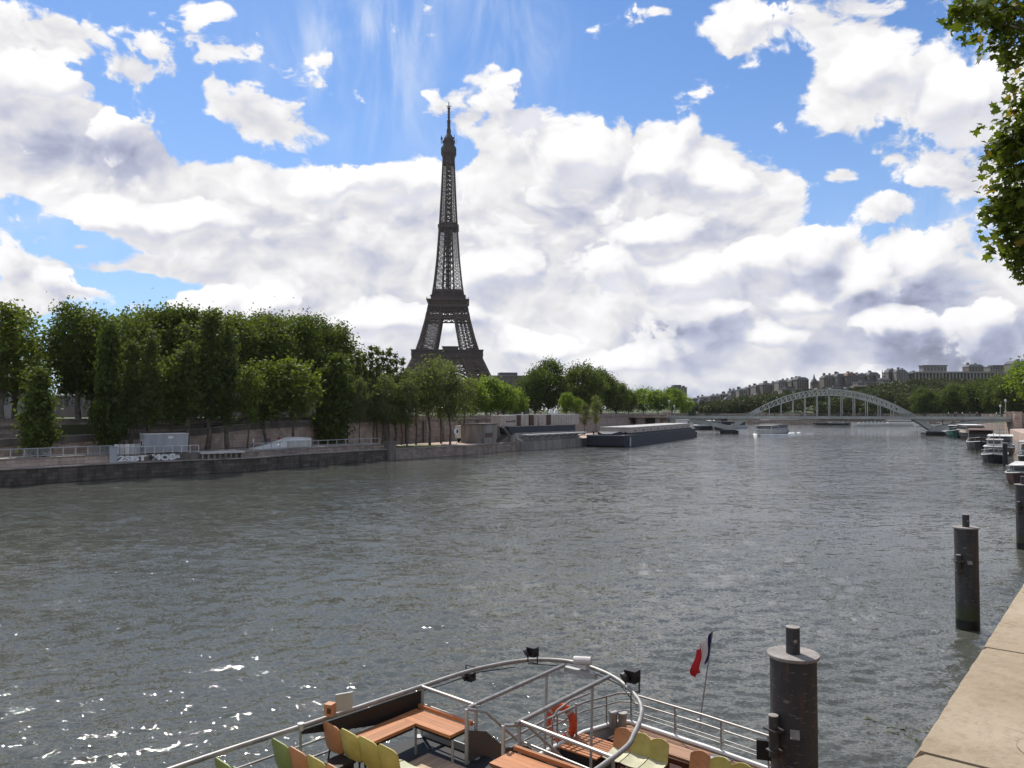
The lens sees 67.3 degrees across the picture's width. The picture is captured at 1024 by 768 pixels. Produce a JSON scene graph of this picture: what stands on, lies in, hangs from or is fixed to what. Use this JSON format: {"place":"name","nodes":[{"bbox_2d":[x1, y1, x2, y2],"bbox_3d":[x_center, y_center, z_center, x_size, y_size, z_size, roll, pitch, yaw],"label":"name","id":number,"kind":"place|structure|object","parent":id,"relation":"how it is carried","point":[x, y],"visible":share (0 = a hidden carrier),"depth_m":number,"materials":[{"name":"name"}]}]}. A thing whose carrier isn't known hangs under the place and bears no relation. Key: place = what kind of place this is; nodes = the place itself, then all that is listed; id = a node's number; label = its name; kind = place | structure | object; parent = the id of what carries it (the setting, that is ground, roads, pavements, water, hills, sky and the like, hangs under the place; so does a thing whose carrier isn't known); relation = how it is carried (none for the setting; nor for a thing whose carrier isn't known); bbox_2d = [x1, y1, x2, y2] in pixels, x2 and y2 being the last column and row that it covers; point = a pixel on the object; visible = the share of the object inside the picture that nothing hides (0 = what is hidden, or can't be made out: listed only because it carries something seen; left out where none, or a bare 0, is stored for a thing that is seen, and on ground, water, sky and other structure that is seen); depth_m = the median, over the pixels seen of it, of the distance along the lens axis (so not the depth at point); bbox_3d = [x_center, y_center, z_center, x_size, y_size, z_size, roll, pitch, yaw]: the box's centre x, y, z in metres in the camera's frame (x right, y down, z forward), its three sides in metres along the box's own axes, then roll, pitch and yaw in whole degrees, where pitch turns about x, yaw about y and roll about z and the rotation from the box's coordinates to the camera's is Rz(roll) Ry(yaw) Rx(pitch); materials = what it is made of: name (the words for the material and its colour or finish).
{"place":"outdoors","nodes":[
{"label":"outdoors","id":0,"kind":"place"},
{"bbox_2d":[0,442,378,458],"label":"quay","id":1,"kind":"structure","parent":0,"point":[244,449],"depth_m":109.19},
{"bbox_2d":[5,363,67,457],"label":"poplar","id":2,"kind":"object","parent":1,"relation":"on","point":[39,402],"visible":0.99,"depth_m":93.99,"materials":[{"name":"green plant"}]},
{"bbox_2d":[83,311,137,452],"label":"poplar","id":3,"kind":"object","parent":1,"relation":"on","point":[107,415],"visible":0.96,"depth_m":102.25,"materials":[{"name":"green plant"}]},
{"bbox_2d":[115,337,148,443],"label":"poplar","id":4,"kind":"object","parent":1,"relation":"on","point":[131,375],"visible":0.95,"depth_m":104.16,"materials":[{"name":"green plant"}]},
{"bbox_2d":[133,328,168,432],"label":"poplar","id":5,"kind":"object","parent":1,"relation":"on","point":[150,389],"visible":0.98,"depth_m":105.23,"materials":[{"name":"green plant"}]},
{"bbox_2d":[139,433,188,453],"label":"site cabin","id":6,"kind":"object","parent":1,"relation":"on","point":[168,440],"visible":0.85,"depth_m":102.17,"materials":[{"name":"metal"}]},
{"bbox_2d":[153,351,197,432],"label":"young tree","id":7,"kind":"object","parent":1,"relation":"on","point":[169,414],"visible":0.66,"depth_m":108.07,"materials":[{"name":"green plant"}]},
{"bbox_2d":[163,319,212,450],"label":"poplar","id":8,"kind":"object","parent":1,"relation":"on","point":[193,402],"visible":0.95,"depth_m":108.64,"materials":[{"name":"green plant"}]},
{"bbox_2d":[192,301,231,449],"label":"poplar","id":9,"kind":"object","parent":1,"relation":"on","point":[211,385],"visible":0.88,"depth_m":110.93,"materials":[{"name":"green plant"}]},
{"bbox_2d":[214,316,249,448],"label":"poplar","id":10,"kind":"object","parent":1,"relation":"on","point":[233,398],"visible":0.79,"depth_m":112.66,"materials":[{"name":"green plant"}]},
{"bbox_2d":[234,359,279,447],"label":"young tree","id":11,"kind":"object","parent":1,"relation":"on","point":[247,375],"visible":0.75,"depth_m":116.03,"materials":[{"name":"green plant"}]},
{"bbox_2d":[237,357,296,443],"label":"young tree","id":12,"kind":"object","parent":1,"relation":"on","point":[265,413],"visible":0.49,"depth_m":121.10,"materials":[{"name":"green plant"}]},
{"bbox_2d":[249,437,310,449],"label":"tented ramp","id":13,"kind":"structure","parent":1,"relation":"on","point":[286,443],"depth_m":117.21,"materials":[{"name":"fabric"}]},
{"bbox_2d":[257,350,328,436],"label":"young tree","id":14,"kind":"object","parent":1,"relation":"on","point":[293,377],"visible":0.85,"depth_m":122.92,"materials":[{"name":"green plant"}]},
{"bbox_2d":[307,360,342,443],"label":"poplar","id":15,"kind":"object","parent":1,"relation":"on","point":[328,430],"visible":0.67,"depth_m":130.45,"materials":[{"name":"green plant"}]},
{"bbox_2d":[313,349,366,443],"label":"poplar","id":16,"kind":"object","parent":1,"relation":"on","point":[339,392],"visible":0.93,"depth_m":130.93,"materials":[{"name":"green plant"}]},
{"bbox_2d":[347,376,374,442],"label":"quay tree","id":17,"kind":"object","parent":1,"relation":"on","point":[361,385],"visible":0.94,"depth_m":133.65,"materials":[{"name":"green plant"}]},
{"bbox_2d":[5,413,544,434],"bbox_3d":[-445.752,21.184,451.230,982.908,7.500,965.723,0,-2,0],"label":"embankment ground","id":18,"kind":"structure","parent":0,"point":[75,429],"depth_m":108.13,"materials":[{"name":"concrete"}]},
{"bbox_2d":[0,299,54,418],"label":"plane tree","id":19,"kind":"object","parent":18,"relation":"on","point":[9,332],"visible":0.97,"depth_m":105.00,"materials":[{"name":"green plant"}]},
{"bbox_2d":[0,310,57,418],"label":"plane tree","id":20,"kind":"object","parent":18,"relation":"on","point":[15,399],"visible":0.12,"depth_m":111.30,"materials":[{"name":"green plant"}]},
{"bbox_2d":[25,291,124,418],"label":"plane tree","id":21,"kind":"object","parent":18,"relation":"on","point":[73,318],"visible":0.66,"depth_m":110.19,"materials":[{"name":"green plant"}]},
{"bbox_2d":[48,388,118,416],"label":"street house","id":22,"kind":"structure","parent":18,"relation":"on","point":[68,410],"depth_m":235.01,"materials":[{"name":"stone"}]},
{"bbox_2d":[112,288,185,417],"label":"plane tree","id":23,"kind":"object","parent":18,"relation":"on","point":[131,326],"visible":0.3,"depth_m":115.39,"materials":[{"name":"green plant"}]},
{"bbox_2d":[139,297,225,416],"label":"plane tree","id":24,"kind":"object","parent":18,"relation":"on","point":[174,311],"visible":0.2,"depth_m":118.24,"materials":[{"name":"green plant"}]},
{"bbox_2d":[157,304,221,370],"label":"plane tree","id":25,"kind":"object","parent":18,"relation":"on","point":[198,318],"visible":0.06,"depth_m":119.94,"materials":[{"name":"green plant"}]},
{"bbox_2d":[216,306,268,390],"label":"plane tree","id":26,"kind":"object","parent":18,"relation":"on","point":[245,339],"visible":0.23,"depth_m":127.84,"materials":[{"name":"green plant"}]},
{"bbox_2d":[241,306,307,399],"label":"plane tree","id":27,"kind":"object","parent":18,"relation":"on","point":[274,343],"visible":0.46,"depth_m":133.56,"materials":[{"name":"green plant"}]},
{"bbox_2d":[265,306,336,416],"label":"plane tree","id":28,"kind":"object","parent":18,"relation":"on","point":[302,326],"visible":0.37,"depth_m":140.22,"materials":[{"name":"green plant"}]},
{"bbox_2d":[0,414,627,443],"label":"embankment wall","id":29,"kind":"structure","parent":18,"relation":"on","point":[606,420],"depth_m":158.69,"materials":[{"name":"grey stone"}]},
{"bbox_2d":[303,319,374,393],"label":"plane tree","id":30,"kind":"object","parent":18,"relation":"on","point":[336,337],"visible":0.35,"depth_m":145.61,"materials":[{"name":"green plant"}]},
{"bbox_2d":[454,374,493,414],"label":"bright tree","id":31,"kind":"object","parent":18,"relation":"on","point":[483,396],"visible":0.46,"depth_m":180.77,"materials":[{"name":"green plant"}]},
{"bbox_2d":[473,374,516,414],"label":"bright tree","id":32,"kind":"object","parent":18,"relation":"on","point":[495,386],"visible":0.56,"depth_m":188.31,"materials":[{"name":"green plant"}]},
{"bbox_2d":[493,381,521,414],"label":"bright tree","id":33,"kind":"object","parent":18,"relation":"on","point":[510,403],"visible":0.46,"depth_m":193.65,"materials":[{"name":"green plant"}]},
{"bbox_2d":[490,372,528,413],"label":"street house","id":34,"kind":"structure","parent":18,"relation":"on","point":[511,377],"depth_m":420.38,"materials":[{"name":"stone"}]},
{"bbox_2d":[509,384,529,414],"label":"bright tree","id":35,"kind":"object","parent":18,"relation":"on","point":[522,404],"visible":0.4,"depth_m":204.18,"materials":[{"name":"green plant"}]},
{"bbox_2d":[513,365,554,413],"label":"tree","id":36,"kind":"object","parent":18,"relation":"on","point":[530,384],"visible":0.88,"depth_m":243.07,"materials":[{"name":"green plant"}]},
{"bbox_2d":[525,355,578,413],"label":"tree","id":37,"kind":"object","parent":18,"relation":"on","point":[550,368],"visible":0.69,"depth_m":246.83,"materials":[{"name":"green plant"}]},
{"bbox_2d":[555,392,575,413],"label":"bright tree","id":38,"kind":"object","parent":18,"relation":"on","point":[568,397],"visible":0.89,"depth_m":212.97,"materials":[{"name":"green plant"}]},
{"bbox_2d":[561,359,613,411],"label":"tree","id":39,"kind":"object","parent":18,"relation":"on","point":[582,375],"visible":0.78,"depth_m":250.89,"materials":[{"name":"green plant"}]},
{"bbox_2d":[590,367,624,413],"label":"tree","id":40,"kind":"object","parent":18,"relation":"on","point":[612,393],"visible":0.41,"depth_m":261.64,"materials":[{"name":"green plant"}]},
{"bbox_2d":[606,380,634,413],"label":"tree","id":41,"kind":"object","parent":18,"relation":"on","point":[620,407],"visible":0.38,"depth_m":273.29,"materials":[{"name":"green plant"}]},
{"bbox_2d":[622,388,640,413],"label":"tree","id":42,"kind":"object","parent":18,"relation":"on","point":[632,404],"visible":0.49,"depth_m":293.43,"materials":[{"name":"green plant"}]},
{"bbox_2d":[628,414,668,424],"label":"stone portico","id":43,"kind":"structure","parent":18,"relation":"on","point":[636,419],"depth_m":284.82,"materials":[{"name":"stone"}]},
{"bbox_2d":[383,432,595,448],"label":"quay","id":44,"kind":"structure","parent":0,"point":[403,444],"depth_m":155.88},
{"bbox_2d":[365,345,376,419],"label":"slim poplar","id":45,"kind":"object","parent":44,"relation":"on","point":[371,365],"visible":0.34,"depth_m":143.23,"materials":[{"name":"green plant"}]},
{"bbox_2d":[372,345,383,442],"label":"slim poplar","id":46,"kind":"object","parent":44,"relation":"on","point":[377,369],"visible":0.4,"depth_m":144.47,"materials":[{"name":"green plant"}]},
{"bbox_2d":[378,350,390,443],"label":"slim poplar","id":47,"kind":"object","parent":44,"relation":"on","point":[383,360],"visible":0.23,"depth_m":145.62,"materials":[{"name":"green plant"}]},
{"bbox_2d":[383,370,407,444],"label":"quay tree","id":48,"kind":"object","parent":44,"relation":"on","point":[397,378],"visible":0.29,"depth_m":145.11,"materials":[{"name":"green plant"}]},
{"bbox_2d":[397,366,434,444],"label":"quay tree","id":49,"kind":"object","parent":44,"relation":"on","point":[415,380],"visible":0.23,"depth_m":148.73,"materials":[{"name":"green plant"}]},
{"bbox_2d":[383,445,452,448],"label":"dry grass verge","id":50,"kind":"structure","parent":44,"relation":"on","point":[410,446],"depth_m":142.54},
{"bbox_2d":[361,376,386,442],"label":"quay tree","id":51,"kind":"object","parent":50,"relation":"on","point":[371,399],"visible":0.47,"depth_m":139.90,"materials":[{"name":"green plant"}]},
{"bbox_2d":[365,369,401,440],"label":"quay tree","id":52,"kind":"object","parent":50,"relation":"on","point":[379,409],"visible":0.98,"depth_m":138.80,"materials":[{"name":"green plant"}]},
{"bbox_2d":[392,372,425,446],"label":"quay tree","id":53,"kind":"object","parent":50,"relation":"on","point":[408,386],"visible":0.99,"depth_m":141.29,"materials":[{"name":"green plant"}]},
{"bbox_2d":[402,353,463,444],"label":"quay tree","id":54,"kind":"object","parent":50,"relation":"on","point":[430,372],"visible":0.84,"depth_m":146.08,"materials":[{"name":"green plant"}]},
{"bbox_2d":[413,432,596,445],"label":"pink pavement","id":55,"kind":"structure","parent":0,"point":[453,443],"depth_m":155.19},
{"bbox_2d":[421,351,469,443],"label":"quay tree","id":56,"kind":"object","parent":55,"relation":"on","point":[438,416],"visible":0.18,"depth_m":154.59,"materials":[{"name":"green plant"}]},
{"bbox_2d":[425,356,482,444],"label":"quay tree","id":57,"kind":"object","parent":55,"relation":"on","point":[453,412],"visible":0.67,"depth_m":149.71,"materials":[{"name":"green plant"}]},
{"bbox_2d":[450,375,479,422],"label":"quay tree","id":58,"kind":"object","parent":55,"relation":"on","point":[468,402],"visible":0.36,"depth_m":159.70,"materials":[{"name":"green plant"}]},
{"bbox_2d":[586,394,603,426],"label":"quay tree","id":59,"kind":"object","parent":55,"relation":"on","point":[597,406],"visible":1,"depth_m":204.73,"materials":[{"name":"green plant"}]},
{"bbox_2d":[0,424,1023,767],"bbox_3d":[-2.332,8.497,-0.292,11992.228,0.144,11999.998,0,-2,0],"label":"water","id":60,"kind":"structure","parent":0,"point":[160,622],"depth_m":36.47,"materials":[{"name":"liquid"}]},
{"bbox_2d":[0,438,586,486],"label":"river wall","id":61,"kind":"structure","parent":60,"relation":"in","point":[51,474],"depth_m":104.70,"materials":[{"name":"stone"}]},
{"bbox_2d":[0,444,382,468],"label":"ledge wall","id":62,"kind":"structure","parent":61,"relation":"on","point":[49,461],"depth_m":100.22,"materials":[{"name":"beige stone"}]},
{"bbox_2d":[0,445,111,458],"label":"quay railing","id":63,"kind":"object","parent":62,"relation":"on","point":[94,450],"visible":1,"depth_m":91.50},
{"bbox_2d":[253,438,379,450],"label":"quay railing","id":64,"kind":"object","parent":62,"relation":"on","point":[345,444],"visible":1,"depth_m":120.06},
{"bbox_2d":[168,645,770,767],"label":"passenger boat","id":65,"kind":"object","parent":60,"relation":"on","point":[622,741],"visible":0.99,"depth_m":12.22,"materials":[{"name":"white paint"}]},
{"bbox_2d":[547,703,576,741],"bbox_3d":[1.011,7.052,16.041,0.710,0.830,0.177,-1,-2,17],"label":"life ring","id":66,"kind":"object","parent":65,"relation":"hanging from","point":[572,722],"visible":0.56,"depth_m":15.96,"materials":[{"name":"plastic"}]},
{"bbox_2d":[697,630,712,728],"bbox_3d":[4.159,6.349,16.578,0.376,2.082,0.095,0,-2,0],"label":"flag staff","id":67,"kind":"object","parent":65,"relation":"attached to","point":[698,724],"visible":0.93,"depth_m":16.56,"materials":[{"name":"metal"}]},
{"bbox_2d":[690,632,711,677],"bbox_3d":[4.064,5.815,16.498,0.559,0.954,0.134,1,-2,-27],"label":"tricolour flag","id":68,"kind":"object","parent":67,"relation":"attached to","point":[702,656],"visible":1,"depth_m":16.50,"materials":[{"name":"fabric"}]},
{"bbox_2d":[460,423,588,450],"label":"landing stage","id":69,"kind":"object","parent":60,"relation":"in","point":[535,437],"visible":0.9,"depth_m":163.81,"materials":[{"name":"metal"}]},
{"bbox_2d":[491,415,516,426],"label":"cargo box","id":70,"kind":"object","parent":69,"relation":"on","point":[505,420],"visible":0.86,"depth_m":163.23,"materials":[{"name":"white paint"}]},
{"bbox_2d":[559,414,578,424],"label":"cargo box","id":71,"kind":"object","parent":69,"relation":"on","point":[564,419],"visible":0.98,"depth_m":184.24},
{"bbox_2d":[587,427,694,446],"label":"cargo barge","id":72,"kind":"object","parent":60,"relation":"on","point":[611,439],"visible":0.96,"depth_m":183.56,"materials":[{"name":"black paint"}]},
{"bbox_2d":[600,426,638,432],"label":"barge box","id":73,"kind":"object","parent":72,"relation":"on","point":[620,429],"visible":0.95,"depth_m":185.03,"materials":[{"name":"metal"}]},
{"bbox_2d":[754,424,789,434],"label":"tour boat","id":74,"kind":"object","parent":60,"relation":"on","point":[771,429],"visible":0.98,"depth_m":266.42,"materials":[{"name":"white paint"}]},
{"bbox_2d":[763,625,819,767],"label":"mooring pile","id":75,"kind":"object","parent":60,"relation":"in","point":[792,727],"visible":1,"depth_m":13.96,"materials":[{"name":"paint"}]},
{"bbox_2d":[662,389,1021,435],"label":"arch footbridge","id":76,"kind":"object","parent":60,"relation":"in","point":[1012,420],"visible":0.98,"depth_m":270.66,"materials":[{"name":"paint"}]},
{"bbox_2d":[952,514,979,630],"bbox_3d":[17.733,8.833,29.941,0.940,7.470,1.108,-1,-2,28],"label":"mooring pile","id":77,"kind":"object","parent":60,"relation":"in","point":[967,587],"visible":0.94,"depth_m":29.73,"materials":[{"name":"paint"}]},
{"bbox_2d":[957,424,984,438],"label":"houseboat","id":78,"kind":"object","parent":60,"relation":"on","point":[963,430],"visible":0.45,"depth_m":226.68,"materials":[{"name":"black paint"}]},
{"bbox_2d":[966,428,993,451],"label":"houseboat","id":79,"kind":"object","parent":60,"relation":"on","point":[976,440],"visible":0.6,"depth_m":165.21,"materials":[{"name":"black paint"}]},
{"bbox_2d":[981,431,1008,463],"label":"motor yacht","id":80,"kind":"object","parent":60,"relation":"on","point":[992,449],"visible":0.74,"depth_m":125.78,"materials":[{"name":"black paint"}]},
{"bbox_2d":[986,427,1014,454],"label":"houseboat","id":81,"kind":"object","parent":60,"relation":"on","point":[1007,438],"visible":0.49,"depth_m":150.28,"materials":[{"name":"black paint"}]},
{"bbox_2d":[1005,461,1023,484],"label":"houseboat","id":82,"kind":"object","parent":60,"relation":"on","point":[1014,472],"visible":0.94,"depth_m":88.39,"materials":[{"name":"white paint"}]},
{"bbox_2d":[1014,476,1023,549],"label":"mooring pile","id":83,"kind":"object","parent":60,"relation":"in","point":[1019,497],"visible":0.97,"depth_m":47.05,"materials":[{"name":"paint"}]},
{"bbox_2d":[0,0,1023,409],"label":"sky","id":84,"kind":"structure","parent":0,"point":[705,197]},
{"bbox_2d":[432,391,1004,423],"bbox_3d":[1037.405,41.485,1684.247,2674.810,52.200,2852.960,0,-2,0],"label":"hillside","id":85,"kind":"structure","parent":0,"point":[677,411],"depth_m":553.42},
{"bbox_2d":[405,102,491,409],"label":"lattice tower","id":86,"kind":"structure","parent":85,"relation":"on","point":[448,300],"depth_m":799.22,"materials":[{"name":"metal"}]},
{"bbox_2d":[632,385,659,413],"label":"bright tree","id":87,"kind":"object","parent":85,"relation":"on","point":[640,391],"visible":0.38,"depth_m":328.44,"materials":[{"name":"green plant"}]},
{"bbox_2d":[638,389,678,413],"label":"bright tree","id":88,"kind":"object","parent":85,"relation":"on","point":[653,396],"visible":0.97,"depth_m":318.15,"materials":[{"name":"green plant"}]},
{"bbox_2d":[662,385,690,413],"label":"bright tree","id":89,"kind":"object","parent":85,"relation":"on","point":[677,394],"visible":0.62,"depth_m":333.15,"materials":[{"name":"green plant"}]},
{"bbox_2d":[425,412,1023,429],"bbox_3d":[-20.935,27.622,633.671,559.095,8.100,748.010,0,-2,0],"label":"quay wall","id":90,"kind":"structure","parent":85,"relation":"on","point":[812,421],"depth_m":458.61,"materials":[{"name":"grey stone"}]},
{"bbox_2d":[792,376,808,390],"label":"hill house","id":91,"kind":"structure","parent":85,"relation":"on","point":[800,382],"depth_m":760.69,"materials":[{"name":"stone"}]},
{"bbox_2d":[680,376,1004,421],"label":"hill wood","id":92,"kind":"object","parent":85,"relation":"on","point":[895,392],"visible":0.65,"depth_m":508.70,"materials":[{"name":"green plant"}]},
{"bbox_2d":[906,385,938,415],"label":"tree","id":93,"kind":"object","parent":85,"relation":"on","point":[922,401],"visible":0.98,"depth_m":349.96,"materials":[{"name":"green plant"}]},
{"bbox_2d":[933,383,969,415],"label":"tree","id":94,"kind":"object","parent":85,"relation":"on","point":[947,403],"visible":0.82,"depth_m":343.47,"materials":[{"name":"green plant"}]},
{"bbox_2d":[909,365,1012,379],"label":"columned palace","id":95,"kind":"structure","parent":85,"relation":"on","point":[932,371],"depth_m":764.29,"materials":[{"name":"stone"}]},
{"bbox_2d":[955,377,991,416],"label":"tree","id":96,"kind":"object","parent":85,"relation":"on","point":[971,399],"visible":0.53,"depth_m":333.38,"materials":[{"name":"green plant"}]},
{"bbox_2d":[971,372,1012,416],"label":"tree","id":97,"kind":"object","parent":85,"relation":"on","point":[987,404],"visible":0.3,"depth_m":325.00,"materials":[{"name":"green plant"}]},
{"bbox_2d":[985,368,1023,413],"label":"tree","id":98,"kind":"object","parent":85,"relation":"on","point":[1016,405],"visible":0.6,"depth_m":309.96,"materials":[{"name":"green plant"}]},
{"bbox_2d":[998,355,1023,403],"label":"bright tree","id":99,"kind":"object","parent":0,"point":[1018,380],"visible":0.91,"depth_m":200.72,"materials":[{"name":"green plant"}]},
{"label":"pavement","id":100,"kind":"structure","parent":0,"visible":0},
{"bbox_2d":[907,584,1023,767],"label":"quay parapet","id":101,"kind":"structure","parent":100,"relation":"on","point":[979,723],"depth_m":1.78,"materials":[{"name":"stone"}]},
{"bbox_2d":[936,0,1023,285],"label":"overhanging tree","id":102,"kind":"object","parent":100,"relation":"on","point":[1006,208],"visible":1,"depth_m":12.28,"materials":[{"name":"green plant"}]},
{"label":"ramp road","id":103,"kind":"structure","parent":0,"visible":0},
{"bbox_2d":[0,417,371,456],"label":"ramp wall","id":104,"kind":"structure","parent":103,"relation":"on","point":[238,435],"depth_m":117.32,"materials":[{"name":"beige stone"}]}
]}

